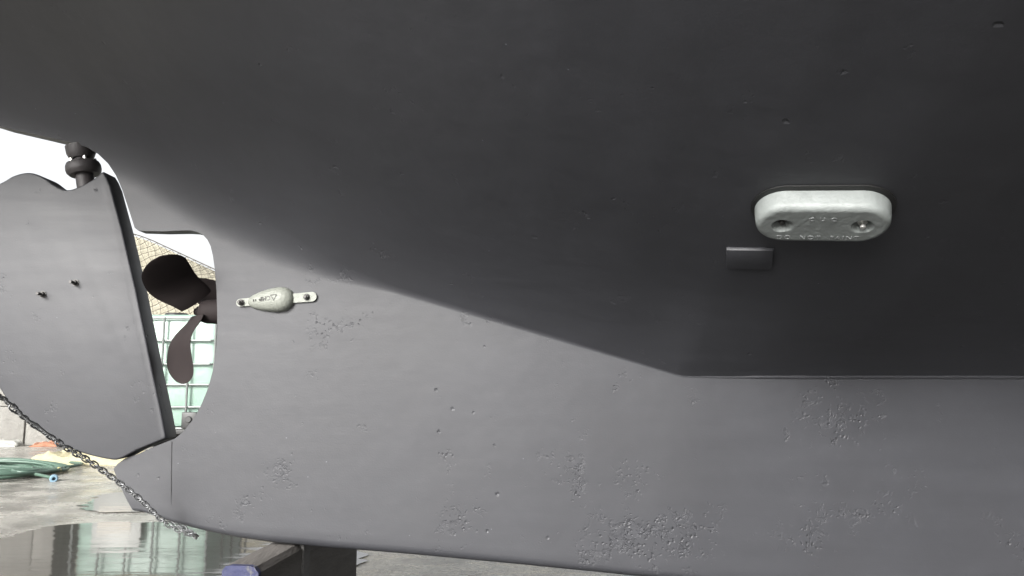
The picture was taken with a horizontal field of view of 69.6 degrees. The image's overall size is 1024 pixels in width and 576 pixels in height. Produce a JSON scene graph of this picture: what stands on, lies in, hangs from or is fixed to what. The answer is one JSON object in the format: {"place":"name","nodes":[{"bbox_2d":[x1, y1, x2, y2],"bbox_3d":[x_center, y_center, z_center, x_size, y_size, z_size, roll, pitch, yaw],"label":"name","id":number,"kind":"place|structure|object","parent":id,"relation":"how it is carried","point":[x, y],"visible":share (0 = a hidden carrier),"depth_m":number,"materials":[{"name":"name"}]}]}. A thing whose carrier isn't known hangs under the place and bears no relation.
{"place":"outdoors","nodes":[
{"label":"outdoors","id":0,"kind":"place"},
{"bbox_2d":[0,394,198,539],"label":"chain","id":1,"kind":"object","parent":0,"point":[40,429],"visible":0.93,"depth_m":1.61,"materials":[{"name":"grey metal"}]},
{"bbox_2d":[0,128,214,270],"label":"sky","id":2,"kind":"structure","parent":0,"point":[19,153],"materials":[{"name":"white"}]},
{"bbox_2d":[134,236,215,314],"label":"stone wall","id":3,"kind":"structure","parent":0,"point":[148,260],"depth_m":11.12,"materials":[{"name":"stone"},{"name":"mortar"}]},
{"bbox_2d":[134,234,215,314],"bbox_3d":[-5.199,0.129,10.416,4.004,2.590,1.627,0,-7,0],"label":"wire netting","id":4,"kind":"object","parent":3,"relation":"on","point":[168,253],"visible":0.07,"depth_m":11.16,"materials":[{"name":"beige metal"}]},
{"bbox_2d":[0,442,632,575],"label":"ground","id":5,"kind":"structure","parent":0,"point":[28,503],"depth_m":3.44,"materials":[{"name":"concrete"}]},
{"bbox_2d":[0,439,24,446],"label":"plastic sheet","id":6,"kind":"object","parent":5,"relation":"on","point":[11,443],"visible":1,"depth_m":6.79,"materials":[{"name":"white plastic"}]},
{"bbox_2d":[0,389,49,444],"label":"concrete wall","id":7,"kind":"structure","parent":5,"relation":"on","point":[13,426],"depth_m":6.89,"materials":[{"name":"grey concrete"}]},
{"bbox_2d":[0,458,83,481],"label":"garden hose","id":8,"kind":"object","parent":5,"relation":"on","point":[10,468],"visible":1,"depth_m":4.95,"materials":[{"name":"green rubber"}]},
{"bbox_2d":[29,441,58,446],"bbox_3d":[-4.322,1.442,6.831,0.237,0.047,0.147,1,-7,-9],"label":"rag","id":9,"kind":"object","parent":5,"relation":"on","point":[45,444],"visible":0.91,"depth_m":6.78,"materials":[{"name":"orange fabric"}]},
{"bbox_2d":[31,448,144,465],"bbox_3d":[-3.167,1.253,5.600,0.800,0.136,0.455,-1,-7,6],"label":"canvas cloth","id":10,"kind":"object","parent":5,"relation":"on","point":[63,457],"visible":0.33,"depth_m":5.41,"materials":[{"name":"beige fabric"}]},
{"bbox_2d":[75,492,139,511],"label":"puddle","id":11,"kind":"object","parent":5,"relation":"on","point":[114,502],"visible":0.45,"depth_m":3.74,"materials":[{"name":"liquid"}]},
{"bbox_2d":[0,522,367,575],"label":"puddle","id":12,"kind":"object","parent":5,"relation":"on","point":[123,549],"visible":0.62,"depth_m":2.75,"materials":[{"name":"liquid"}]},
{"bbox_2d":[152,313,216,445],"bbox_3d":[-3.380,0.885,7.329,1.329,1.272,1.086,0,-7,0],"label":"liquid tote","id":13,"kind":"object","parent":5,"relation":"on","point":[186,400],"visible":0.15,"depth_m":6.89,"materials":[{"name":"plastic"}]},
{"bbox_2d":[222,542,356,575],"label":"timber block","id":14,"kind":"object","parent":5,"relation":"on","point":[277,559],"depth_m":1.75,"materials":[{"name":"blue paint"}]},
{"bbox_2d":[0,0,1023,575],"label":"sailboat","id":15,"kind":"object","parent":14,"relation":"on","point":[674,286],"visible":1,"depth_m":1.68,"materials":[{"name":"paint"}]},
{"bbox_2d":[299,545,309,575],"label":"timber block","id":16,"kind":"object","parent":5,"relation":"on","point":[305,559],"depth_m":1.80,"materials":[{"name":"grey wood"}]}
]}

